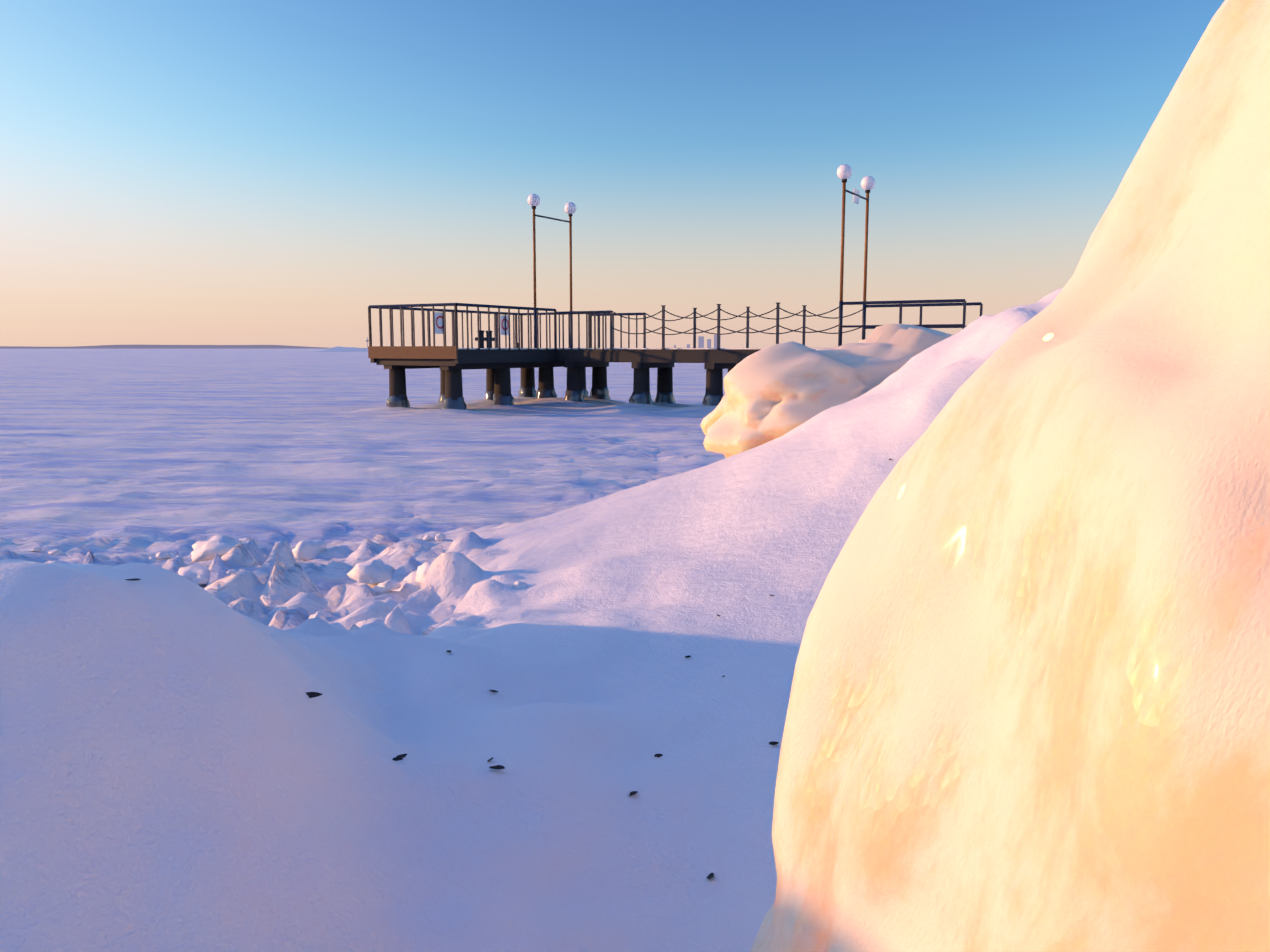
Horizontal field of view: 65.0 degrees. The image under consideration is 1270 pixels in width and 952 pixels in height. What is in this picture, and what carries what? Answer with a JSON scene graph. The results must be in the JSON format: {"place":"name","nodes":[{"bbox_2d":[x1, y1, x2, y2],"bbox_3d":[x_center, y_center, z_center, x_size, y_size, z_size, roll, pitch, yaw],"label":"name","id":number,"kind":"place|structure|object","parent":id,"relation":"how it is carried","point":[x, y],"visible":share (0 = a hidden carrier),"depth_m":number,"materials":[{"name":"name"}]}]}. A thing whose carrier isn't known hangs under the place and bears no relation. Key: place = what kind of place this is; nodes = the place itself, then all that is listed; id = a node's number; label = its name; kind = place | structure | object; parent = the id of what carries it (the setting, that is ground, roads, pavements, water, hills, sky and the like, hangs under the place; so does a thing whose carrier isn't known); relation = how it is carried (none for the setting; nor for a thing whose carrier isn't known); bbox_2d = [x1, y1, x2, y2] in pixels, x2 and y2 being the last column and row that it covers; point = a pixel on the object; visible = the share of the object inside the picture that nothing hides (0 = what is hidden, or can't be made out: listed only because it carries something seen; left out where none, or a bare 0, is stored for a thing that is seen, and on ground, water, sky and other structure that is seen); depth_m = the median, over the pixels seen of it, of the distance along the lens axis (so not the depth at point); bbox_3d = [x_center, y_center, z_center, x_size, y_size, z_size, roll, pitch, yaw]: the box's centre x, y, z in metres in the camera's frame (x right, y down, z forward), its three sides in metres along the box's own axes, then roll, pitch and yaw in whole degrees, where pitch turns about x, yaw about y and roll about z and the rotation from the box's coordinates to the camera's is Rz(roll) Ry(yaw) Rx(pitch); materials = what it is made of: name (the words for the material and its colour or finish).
{"place":"outdoors","nodes":[
{"label":"outdoors","id":0,"kind":"place"},
{"bbox_2d":[0,345,367,348],"bbox_3d":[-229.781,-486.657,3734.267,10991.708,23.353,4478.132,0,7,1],"label":"shore","id":1,"kind":"structure","parent":0,"point":[178,347],"depth_m":5330.83,"materials":[{"name":"white snow"}]},
{"bbox_2d":[0,288,1062,951],"bbox_3d":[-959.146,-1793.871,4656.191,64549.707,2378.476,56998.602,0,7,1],"label":"ground","id":2,"kind":"structure","parent":0,"point":[186,764],"depth_m":2.89,"materials":[{"name":"white snow"}]},
{"bbox_2d":[32,533,526,634],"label":"snow chunks","id":3,"kind":"object","parent":2,"relation":"on","point":[375,571],"visible":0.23,"depth_m":5.99,"materials":[{"name":"white snow"}]},
{"bbox_2d":[311,346,367,351],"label":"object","id":4,"kind":"object","parent":2,"relation":"on","point":[343,349],"visible":0.38,"depth_m":405.29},
{"bbox_2d":[125,459,892,879],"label":"leaves","id":5,"kind":"object","parent":2,"relation":"on","point":[401,757],"visible":0.92,"depth_m":2.15,"materials":[{"name":"black plant"}]},
{"bbox_2d":[386,386,723,409],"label":"ice on pilings","id":6,"kind":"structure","parent":2,"relation":"on","point":[402,400],"depth_m":23.52,"materials":[{"name":"grey ice"}]},
{"bbox_2d":[368,164,982,400],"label":"pier","id":7,"kind":"structure","parent":2,"relation":"on","point":[497,362],"depth_m":22.98,"materials":[{"name":"metal"}]},
{"bbox_2d":[700,324,953,457],"bbox_3d":[1.694,-0.449,7.604,2.704,1.309,1.888,-12,11,-22],"label":"ice chunk","id":8,"kind":"object","parent":2,"relation":"on","point":[772,392],"visible":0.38,"depth_m":6.97,"materials":[{"name":"beige snow"}]},
{"bbox_2d":[750,0,1269,951],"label":"ice block","id":9,"kind":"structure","parent":2,"relation":"on","point":[1028,706],"depth_m":0.87,"materials":[{"name":"beige ice"}]},
{"bbox_2d":[0,0,1224,347],"label":"sky","id":10,"kind":"structure","parent":0,"point":[173,172],"materials":[{"name":"blue"}]},
{"bbox_2d":[674,335,720,347],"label":"buildings","id":11,"kind":"structure","parent":0,"point":[700,341],"depth_m":5129.06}
]}

